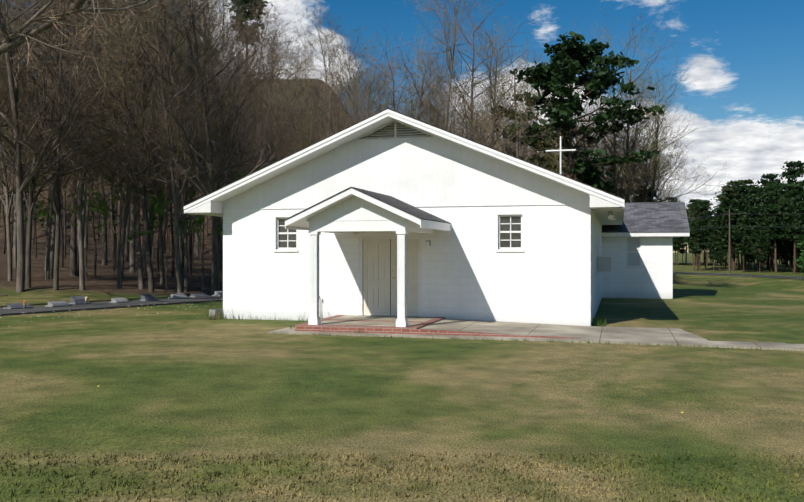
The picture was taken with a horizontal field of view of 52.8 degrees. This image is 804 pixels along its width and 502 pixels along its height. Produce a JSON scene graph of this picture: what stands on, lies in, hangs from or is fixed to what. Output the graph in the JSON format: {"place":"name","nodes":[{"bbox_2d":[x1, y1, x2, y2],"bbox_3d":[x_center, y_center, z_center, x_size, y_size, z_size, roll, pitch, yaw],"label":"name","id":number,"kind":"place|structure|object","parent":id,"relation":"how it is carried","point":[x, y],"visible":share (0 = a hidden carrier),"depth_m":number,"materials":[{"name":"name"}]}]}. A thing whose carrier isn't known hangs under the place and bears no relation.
{"place":"outdoors","nodes":[
{"label":"outdoors","id":0,"kind":"place"},
{"bbox_2d":[285,187,450,223],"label":"porch roof shingles","id":1,"kind":"object","parent":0,"point":[405,207],"visible":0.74,"depth_m":18.86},
{"bbox_2d":[0,72,803,501],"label":"terrain","id":2,"kind":"structure","parent":0,"point":[186,380],"depth_m":10.49,"materials":[{"name":"plant"}]},
{"bbox_2d":[0,1,58,165],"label":"wood tree","id":3,"kind":"object","parent":2,"relation":"on","point":[21,61],"visible":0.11,"depth_m":41.88,"materials":[{"name":"brown plant"}]},
{"bbox_2d":[0,2,74,280],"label":"bare tree","id":4,"kind":"object","parent":2,"relation":"on","point":[7,204],"visible":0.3,"depth_m":36.60,"materials":[{"name":"brown plant"}]},
{"bbox_2d":[12,178,77,279],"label":"understory tree","id":5,"kind":"object","parent":2,"relation":"on","point":[40,214],"visible":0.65,"depth_m":38.70,"materials":[{"name":"green plant"}]},
{"bbox_2d":[0,1,94,212],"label":"bare tree","id":6,"kind":"object","parent":2,"relation":"on","point":[10,191],"visible":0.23,"depth_m":37.74,"materials":[{"name":"brown plant"}]},
{"bbox_2d":[1,0,104,270],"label":"bare tree","id":7,"kind":"object","parent":2,"relation":"on","point":[49,242],"visible":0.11,"depth_m":45.06,"materials":[{"name":"brown plant"}]},
{"bbox_2d":[0,3,119,267],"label":"bare tree","id":8,"kind":"object","parent":2,"relation":"on","point":[15,243],"visible":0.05,"depth_m":46.10,"materials":[{"name":"brown plant"}]},
{"bbox_2d":[0,0,139,278],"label":"bare tree","id":9,"kind":"object","parent":2,"relation":"on","point":[51,261],"visible":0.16,"depth_m":39.15,"materials":[{"name":"brown plant"}]},
{"bbox_2d":[0,0,145,287],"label":"bare tree","id":10,"kind":"object","parent":2,"relation":"on","point":[30,203],"visible":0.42,"depth_m":34.90,"materials":[{"name":"brown plant"}]},
{"bbox_2d":[0,0,151,292],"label":"bare tree","id":11,"kind":"object","parent":2,"relation":"on","point":[21,184],"visible":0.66,"depth_m":34.03,"materials":[{"name":"brown plant"}]},
{"bbox_2d":[0,0,153,289],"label":"bare tree","id":12,"kind":"object","parent":2,"relation":"on","point":[81,248],"visible":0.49,"depth_m":34.69,"materials":[{"name":"brown plant"}]},
{"bbox_2d":[0,0,164,289],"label":"bare tree","id":13,"kind":"object","parent":2,"relation":"on","point":[57,193],"visible":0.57,"depth_m":33.99,"materials":[{"name":"brown plant"}]},
{"bbox_2d":[0,0,175,275],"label":"bare tree","id":14,"kind":"object","parent":2,"relation":"on","point":[73,254],"visible":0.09,"depth_m":42.25,"materials":[{"name":"brown plant"}]},
{"bbox_2d":[68,189,121,279],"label":"understory tree","id":15,"kind":"object","parent":2,"relation":"on","point":[84,216],"visible":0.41,"depth_m":40.20,"materials":[{"name":"green plant"}]},
{"bbox_2d":[9,1,184,264],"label":"bare tree","id":16,"kind":"object","parent":2,"relation":"on","point":[104,250],"visible":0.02,"depth_m":53.53,"materials":[{"name":"brown plant"}]},
{"bbox_2d":[0,0,209,105],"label":"branches","id":17,"kind":"object","parent":2,"relation":"on","point":[10,42],"visible":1,"depth_m":22.89,"materials":[{"name":"brown plant"}]},
{"bbox_2d":[0,295,222,315],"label":"paved road","id":18,"kind":"structure","parent":2,"relation":"on","point":[82,307],"depth_m":27.02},
{"bbox_2d":[14,1,212,272],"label":"bare tree","id":19,"kind":"object","parent":2,"relation":"on","point":[132,263],"visible":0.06,"depth_m":48.01,"materials":[{"name":"brown plant"}]},
{"bbox_2d":[5,0,230,288],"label":"bare tree","id":20,"kind":"object","parent":2,"relation":"on","point":[139,261],"visible":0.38,"depth_m":36.60,"materials":[{"name":"brown plant"}]},
{"bbox_2d":[82,155,155,286],"bbox_3d":[-12.994,-1.311,36.985,3.384,6.514,3.768,0,0,-19],"label":"understory tree","id":21,"kind":"object","parent":2,"relation":"on","point":[104,211],"visible":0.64,"depth_m":37.13,"materials":[{"name":"green plant"}]},
{"bbox_2d":[23,0,214,278],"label":"bare tree","id":22,"kind":"object","parent":2,"relation":"on","point":[127,206],"visible":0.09,"depth_m":42.41,"materials":[{"name":"brown plant"}]},
{"bbox_2d":[124,182,170,261],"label":"understory tree","id":23,"kind":"object","parent":2,"relation":"on","point":[130,238],"visible":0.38,"depth_m":39.10,"materials":[{"name":"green plant"}]},
{"bbox_2d":[82,1,214,284],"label":"bare tree","id":24,"kind":"object","parent":2,"relation":"on","point":[161,253],"visible":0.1,"depth_m":40.39,"materials":[{"name":"brown plant"}]},
{"bbox_2d":[42,0,257,292],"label":"bare tree","id":25,"kind":"object","parent":2,"relation":"on","point":[176,235],"visible":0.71,"depth_m":34.92,"materials":[{"name":"brown plant"}]},
{"bbox_2d":[47,0,253,288],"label":"bare tree","id":26,"kind":"object","parent":2,"relation":"on","point":[120,276],"visible":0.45,"depth_m":36.71,"materials":[{"name":"brown plant"}]},
{"bbox_2d":[70,0,240,275],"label":"bare tree","id":27,"kind":"object","parent":2,"relation":"on","point":[145,265],"visible":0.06,"depth_m":45.98,"materials":[{"name":"brown plant"}]},
{"bbox_2d":[45,0,276,291],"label":"bare tree","id":28,"kind":"object","parent":2,"relation":"on","point":[147,245],"visible":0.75,"depth_m":35.12,"materials":[{"name":"brown plant"}]},
{"bbox_2d":[136,2,200,277],"bbox_3d":[-13.293,-7.031,45.556,5.873,17.506,3.951,0,0,58],"label":"tree","id":29,"kind":"object","parent":2,"relation":"on","point":[173,255],"visible":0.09,"depth_m":45.94,"materials":[{"name":"brown plant"}]},
{"bbox_2d":[139,191,203,291],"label":"understory tree","id":30,"kind":"object","parent":2,"relation":"on","point":[156,208],"visible":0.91,"depth_m":36.34,"materials":[{"name":"green plant"}]},
{"bbox_2d":[85,1,258,291],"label":"bare tree","id":31,"kind":"object","parent":2,"relation":"on","point":[185,234],"visible":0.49,"depth_m":36.53,"materials":[{"name":"brown plant"}]},
{"bbox_2d":[105,3,258,273],"bbox_3d":[-11.841,-6.342,44.534,9.315,16.319,7.431,0,0,-23],"label":"bare tree","id":32,"kind":"object","parent":2,"relation":"on","point":[188,217],"visible":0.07,"depth_m":44.21,"materials":[{"name":"brown plant"}]},
{"bbox_2d":[156,162,210,284],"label":"understory tree","id":33,"kind":"object","parent":2,"relation":"on","point":[193,194],"visible":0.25,"depth_m":41.13,"materials":[{"name":"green plant"}]},
{"bbox_2d":[106,0,295,293],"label":"bare tree","id":34,"kind":"object","parent":2,"relation":"on","point":[213,237],"visible":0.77,"depth_m":34.88,"materials":[{"name":"brown plant"}]},
{"bbox_2d":[114,0,292,184],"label":"bare tree","id":35,"kind":"object","parent":2,"relation":"on","point":[238,129],"visible":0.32,"depth_m":42.61,"materials":[{"name":"brown plant"}]},
{"bbox_2d":[180,151,246,290],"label":"understory tree","id":36,"kind":"object","parent":2,"relation":"on","point":[201,219],"visible":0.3,"depth_m":38.06,"materials":[{"name":"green plant"}]},
{"bbox_2d":[152,0,276,259],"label":"bare tree","id":37,"kind":"object","parent":2,"relation":"on","point":[226,63],"visible":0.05,"depth_m":71.20,"materials":[{"name":"brown plant"}]},
{"bbox_2d":[137,0,318,280],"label":"bare tree","id":38,"kind":"object","parent":2,"relation":"on","point":[218,224],"visible":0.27,"depth_m":45.90,"materials":[{"name":"brown plant"}]},
{"bbox_2d":[196,0,275,110],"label":"bare tree","id":39,"kind":"object","parent":2,"relation":"on","point":[230,24],"visible":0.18,"depth_m":99.93,"materials":[{"name":"brown plant"}]},
{"bbox_2d":[163,3,309,282],"bbox_3d":[-8.559,-5.244,39.443,6.629,14.557,8.309,0,0,-26],"label":"bare tree","id":40,"kind":"object","parent":2,"relation":"on","point":[220,151],"visible":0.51,"depth_m":38.81,"materials":[{"name":"brown plant"}]},
{"bbox_2d":[195,36,297,175],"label":"bare tree","id":41,"kind":"object","parent":2,"relation":"on","point":[254,104],"visible":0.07,"depth_m":65.30,"materials":[{"name":"brown plant"}]},
{"bbox_2d":[225,0,272,74],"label":"bare tree","id":42,"kind":"object","parent":2,"relation":"on","point":[250,7],"visible":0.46,"depth_m":146.60,"materials":[{"name":"brown wood"}]},
{"bbox_2d":[227,0,293,109],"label":"bare tree","id":43,"kind":"object","parent":2,"relation":"on","point":[261,33],"visible":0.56,"depth_m":132.53,"materials":[{"name":"brown plant"}]},
{"bbox_2d":[228,50,307,178],"bbox_3d":[-10.769,-7.309,64.139,8.466,17.734,9.252,0,0,-6],"label":"bare tree","id":44,"kind":"object","parent":2,"relation":"on","point":[275,118],"visible":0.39,"depth_m":63.08,"materials":[{"name":"brown plant"}]},
{"bbox_2d":[219,20,329,169],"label":"bare tree","id":45,"kind":"object","parent":2,"relation":"on","point":[271,88],"visible":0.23,"depth_m":68.17,"materials":[{"name":"brown plant"}]},
{"bbox_2d":[241,65,354,170],"bbox_3d":[-7.716,-6.777,61.581,9.880,17.309,7.882,0,0,-10],"label":"bare tree","id":46,"kind":"object","parent":2,"relation":"on","point":[284,99],"visible":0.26,"depth_m":61.77,"materials":[{"name":"brown plant"}]},
{"bbox_2d":[253,47,351,157],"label":"bare tree","id":47,"kind":"object","parent":2,"relation":"on","point":[295,104],"visible":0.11,"depth_m":72.85,"materials":[{"name":"brown plant"}]},
{"bbox_2d":[279,22,326,106],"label":"bare tree","id":48,"kind":"object","parent":2,"relation":"on","point":[300,59],"visible":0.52,"depth_m":123.46,"materials":[{"name":"brown plant"}]},
{"bbox_2d":[288,33,352,137],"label":"bare tree","id":49,"kind":"object","parent":2,"relation":"on","point":[325,78],"visible":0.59,"depth_m":110.02,"materials":[{"name":"brown plant"}]},
{"bbox_2d":[259,19,383,149],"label":"bare tree","id":50,"kind":"object","parent":2,"relation":"on","point":[332,85],"visible":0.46,"depth_m":67.10,"materials":[{"name":"brown plant"}]},
{"bbox_2d":[286,76,363,155],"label":"bare tree","id":51,"kind":"object","parent":2,"relation":"on","point":[332,116],"visible":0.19,"depth_m":63.47,"materials":[{"name":"brown plant"}]},
{"bbox_2d":[295,0,358,99],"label":"bare tree","id":52,"kind":"object","parent":2,"relation":"on","point":[318,27],"visible":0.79,"depth_m":130.32,"materials":[{"name":"brown plant"}]},
{"bbox_2d":[293,37,411,142],"bbox_3d":[-2.304,-7.631,63.987,11.364,18.734,8.523,0,0,36],"label":"bare tree","id":53,"kind":"object","parent":2,"relation":"on","point":[363,114],"visible":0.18,"depth_m":64.11,"materials":[{"name":"brown plant"}]},
{"bbox_2d":[323,40,383,110],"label":"bare tree","id":54,"kind":"object","parent":2,"relation":"on","point":[353,69],"visible":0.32,"depth_m":128.24,"materials":[{"name":"brown plant"}]},
{"bbox_2d":[314,35,399,139],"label":"bare tree","id":55,"kind":"object","parent":2,"relation":"on","point":[353,87],"visible":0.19,"depth_m":59.17,"materials":[{"name":"brown plant"}]},
{"bbox_2d":[311,36,411,141],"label":"bare tree","id":56,"kind":"object","parent":2,"relation":"on","point":[343,120],"visible":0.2,"depth_m":65.84,"materials":[{"name":"brown plant"}]},
{"bbox_2d":[296,315,444,327],"bbox_3d":[-0.678,1.707,19.791,2.900,0.004,3.000,0,0,15],"label":"brick edging","id":57,"kind":"object","parent":2,"relation":"on","point":[414,326],"visible":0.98,"depth_m":19.32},
{"bbox_2d":[308,231,407,326],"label":"porch posts","id":58,"kind":"object","parent":57,"relation":"on","point":[315,319],"visible":0.98,"depth_m":18.30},
{"bbox_2d":[309,220,433,233],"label":"porch beams","id":59,"kind":"structure","parent":58,"relation":"on","point":[347,227],"depth_m":18.50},
{"bbox_2d":[307,196,406,220],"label":"porch gable","id":60,"kind":"structure","parent":59,"relation":"on","point":[354,208],"depth_m":18.43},
{"bbox_2d":[295,316,444,333],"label":"brick step","id":61,"kind":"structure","parent":57,"relation":"attached to","point":[392,330],"depth_m":18.36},
{"bbox_2d":[321,315,435,326],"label":"porch floor","id":62,"kind":"structure","parent":57,"relation":"in","point":[366,323],"depth_m":19.94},
{"bbox_2d":[329,20,451,130],"bbox_3d":[-0.414,-7.791,60.443,9.146,19.401,9.396,0,0,36],"label":"bare tree","id":63,"kind":"object","parent":2,"relation":"on","point":[394,105],"visible":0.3,"depth_m":59.78,"materials":[{"name":"brown plant"}]},
{"bbox_2d":[223,204,601,325],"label":"church block walls","id":64,"kind":"structure","parent":2,"relation":"on","point":[468,272],"depth_m":20.83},
{"bbox_2d":[274,217,297,251],"bbox_3d":[-3.131,-0.447,22.067,0.700,0.945,0.195,0,0,15],"label":"window","id":65,"kind":"structure","parent":64,"relation":"attached to","point":[286,240],"depth_m":22.13,"materials":[{"name":"white glass"}]},
{"bbox_2d":[285,188,450,230],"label":"porch roof fascia","id":66,"kind":"structure","parent":64,"relation":"attached to","point":[299,221],"depth_m":18.30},
{"bbox_2d":[359,236,420,316],"bbox_3d":[-0.296,0.656,21.329,1.700,2.110,0.230,0,0,15],"label":"double door","id":67,"kind":"structure","parent":64,"relation":"in","point":[377,275],"depth_m":21.35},
{"bbox_2d":[222,120,589,209],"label":"gable wall","id":68,"kind":"structure","parent":64,"relation":"on","point":[434,171],"depth_m":21.07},
{"bbox_2d":[359,122,431,140],"bbox_3d":[-0.158,-3.163,21.245,1.980,0.487,0.122,0,0,15],"label":"gable vent","id":69,"kind":"object","parent":68,"relation":"in","point":[395,130],"visible":0.98,"depth_m":21.23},
{"bbox_2d":[496,215,523,251],"bbox_3d":[2.741,-0.447,20.491,0.700,0.945,0.195,0,0,15],"label":"window","id":70,"kind":"structure","parent":64,"relation":"attached to","point":[509,233],"depth_m":20.54,"materials":[{"name":"white glass"}]},
{"bbox_2d":[596,257,610,271],"bbox_3d":[6.246,0.406,25.283,0.525,0.450,0.640,0,0,15],"label":"window ac unit","id":71,"kind":"object","parent":64,"relation":"on","point":[603,263],"depth_m":24.96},
{"bbox_2d":[363,24,481,140],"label":"bare tree","id":72,"kind":"object","parent":2,"relation":"on","point":[422,100],"visible":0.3,"depth_m":67.62,"materials":[{"name":"brown plant"}]},
{"bbox_2d":[401,0,536,158],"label":"bare tree","id":73,"kind":"object","parent":2,"relation":"on","point":[481,93],"visible":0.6,"depth_m":72.14,"materials":[{"name":"brown plant"}]},
{"bbox_2d":[361,0,578,160],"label":"bare tree","id":74,"kind":"object","parent":2,"relation":"on","point":[445,119],"visible":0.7,"depth_m":65.75,"materials":[{"name":"brown plant"}]},
{"bbox_2d":[197,310,798,350],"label":"grass tufts","id":75,"kind":"object","parent":2,"relation":"on","point":[598,322],"depth_m":19.86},
{"bbox_2d":[420,319,585,337],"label":"concrete slab","id":76,"kind":"structure","parent":2,"relation":"on","point":[557,330],"depth_m":18.87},
{"bbox_2d":[417,329,580,338],"bbox_3d":[2.061,1.808,17.554,3.550,0.145,0.100,0,0,15],"label":"brick edging","id":77,"kind":"object","parent":76,"relation":"attached to","point":[434,332],"visible":0.57,"depth_m":17.66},
{"bbox_2d":[442,1,582,157],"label":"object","id":78,"kind":"object","parent":2,"relation":"on","point":[494,100],"visible":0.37,"depth_m":76.71,"materials":[{"name":"brown plant"}]},
{"bbox_2d":[460,16,576,178],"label":"bare tree","id":79,"kind":"object","parent":2,"relation":"on","point":[515,121],"visible":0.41,"depth_m":71.29,"materials":[{"name":"brown plant"}]},
{"bbox_2d":[267,326,803,350],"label":"concrete walkway","id":80,"kind":"structure","parent":2,"relation":"on","point":[637,335],"depth_m":17.29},
{"bbox_2d":[478,41,596,176],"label":"bare tree","id":81,"kind":"object","parent":2,"relation":"on","point":[530,120],"visible":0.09,"depth_m":79.41,"materials":[{"name":"brown plant"}]},
{"bbox_2d":[491,31,664,192],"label":"pine","id":82,"kind":"object","parent":2,"relation":"on","point":[568,59],"visible":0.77,"depth_m":69.73,"materials":[{"name":"green plant"}]},
{"bbox_2d":[539,45,651,197],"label":"bare tree","id":83,"kind":"object","parent":2,"relation":"on","point":[604,176],"visible":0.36,"depth_m":72.63,"materials":[{"name":"brown plant"}]},
{"bbox_2d":[551,8,685,190],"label":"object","id":84,"kind":"object","parent":2,"relation":"on","point":[637,140],"visible":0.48,"depth_m":75.74,"materials":[{"name":"brown plant"}]},
{"bbox_2d":[584,105,665,202],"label":"bare tree","id":85,"kind":"object","parent":2,"relation":"on","point":[624,174],"visible":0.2,"depth_m":79.64,"materials":[{"name":"brown plant"}]},
{"bbox_2d":[574,56,678,199],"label":"bare tree","id":86,"kind":"object","parent":2,"relation":"on","point":[659,139],"visible":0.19,"depth_m":84.58,"materials":[{"name":"brown plant"}]},
{"bbox_2d":[574,16,692,202],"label":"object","id":87,"kind":"object","parent":2,"relation":"on","point":[627,195],"visible":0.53,"depth_m":74.30,"materials":[{"name":"brown plant"}]},
{"bbox_2d":[608,97,695,201],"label":"bare tree","id":88,"kind":"object","parent":2,"relation":"on","point":[666,160],"visible":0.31,"depth_m":89.28,"materials":[{"name":"brown plant"}]},
{"bbox_2d":[617,109,691,202],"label":"bare tree","id":89,"kind":"object","parent":2,"relation":"on","point":[657,186],"visible":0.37,"depth_m":90.02,"materials":[{"name":"brown plant"}]},
{"bbox_2d":[609,54,741,241],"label":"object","id":90,"kind":"object","parent":2,"relation":"on","point":[650,188],"visible":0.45,"depth_m":81.35,"materials":[{"name":"brown plant"}]},
{"bbox_2d":[683,217,709,270],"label":"roadside pine","id":91,"kind":"object","parent":2,"relation":"on","point":[694,248],"visible":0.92,"depth_m":149.27,"materials":[{"name":"green plant"}]},
{"bbox_2d":[687,200,712,269],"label":"roadside pine","id":92,"kind":"object","parent":2,"relation":"on","point":[700,208],"visible":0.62,"depth_m":155.67,"materials":[{"name":"green plant"}]},
{"bbox_2d":[704,234,721,270],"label":"roadside sapling","id":93,"kind":"object","parent":2,"relation":"on","point":[712,244],"visible":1,"depth_m":146.94,"materials":[{"name":"plant"}]},
{"bbox_2d":[709,184,747,268],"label":"roadside pine","id":94,"kind":"object","parent":2,"relation":"on","point":[734,206],"visible":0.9,"depth_m":146.75,"materials":[{"name":"green plant"}]},
{"bbox_2d":[714,180,753,270],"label":"roadside pine","id":95,"kind":"object","parent":2,"relation":"on","point":[742,188],"visible":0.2,"depth_m":150.83,"materials":[{"name":"green plant"}]},
{"bbox_2d":[732,215,755,271],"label":"roadside pine","id":96,"kind":"object","parent":2,"relation":"on","point":[743,221],"visible":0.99,"depth_m":140.33,"materials":[{"name":"green plant"}]},
{"bbox_2d":[741,185,779,270],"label":"roadside pine","id":97,"kind":"object","parent":2,"relation":"on","point":[758,191],"visible":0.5,"depth_m":147.35,"materials":[{"name":"green plant"}]},
{"bbox_2d":[752,235,769,272],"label":"roadside sapling","id":98,"kind":"object","parent":2,"relation":"on","point":[759,245],"visible":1,"depth_m":138.80,"materials":[{"name":"plant"}]},
{"bbox_2d":[749,173,786,269],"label":"roadside pine","id":99,"kind":"object","parent":2,"relation":"on","point":[770,177],"visible":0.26,"depth_m":158.46,"materials":[{"name":"green plant"}]},
{"bbox_2d":[759,220,782,271],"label":"roadside pine","id":100,"kind":"object","parent":2,"relation":"on","point":[770,250],"visible":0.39,"depth_m":143.72,"materials":[{"name":"green plant"}]},
{"bbox_2d":[754,181,794,272],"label":"roadside pine","id":101,"kind":"object","parent":2,"relation":"on","point":[772,191],"visible":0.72,"depth_m":135.86,"materials":[{"name":"green plant"}]},
{"bbox_2d":[769,160,803,271],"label":"roadside pine","id":102,"kind":"object","parent":2,"relation":"on","point":[792,173],"visible":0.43,"depth_m":138.38,"materials":[{"name":"green plant"}]},
{"bbox_2d":[775,182,803,273],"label":"roadside pine","id":103,"kind":"object","parent":2,"relation":"on","point":[792,192],"visible":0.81,"depth_m":131.36,"materials":[{"name":"green plant"}]},
{"bbox_2d":[787,200,803,248],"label":"roadside pine","id":104,"kind":"object","parent":2,"relation":"on","point":[799,220],"visible":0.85,"depth_m":127.58,"materials":[{"name":"green plant"}]},
{"bbox_2d":[0,450,803,501],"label":"lawn grass","id":105,"kind":"structure","parent":0,"point":[514,467],"depth_m":6.73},
{"bbox_2d":[0,0,803,252],"label":"sky","id":106,"kind":"structure","parent":0,"point":[747,95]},
{"bbox_2d":[183,108,625,217],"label":"church roof shingles","id":107,"kind":"object","parent":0,"point":[425,123],"visible":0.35,"depth_m":20.33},
{"bbox_2d":[184,109,624,224],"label":"roof fascia","id":108,"kind":"structure","parent":107,"relation":"attached to","point":[602,203],"depth_m":20.94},
{"bbox_2d":[602,237,672,298],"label":"annex block walls","id":109,"kind":"structure","parent":0,"point":[652,278],"depth_m":32.16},
{"bbox_2d":[625,237,641,268],"bbox_3d":[9.229,0.083,32.297,0.630,1.245,0.165,0,0,15],"label":"annex window","id":110,"kind":"structure","parent":109,"relation":"in","point":[633,252],"depth_m":32.34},
{"bbox_2d":[602,202,689,232],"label":"annex roof shingles","id":111,"kind":"object","parent":109,"relation":"on","point":[655,217],"visible":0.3,"depth_m":32.73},
{"bbox_2d":[602,232,689,237],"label":"roof fascia","id":112,"kind":"structure","parent":111,"relation":"attached to","point":[655,234],"depth_m":31.80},
{"bbox_2d":[673,272,803,278],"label":"road asphalt","id":113,"kind":"structure","parent":0,"point":[792,277],"depth_m":120.08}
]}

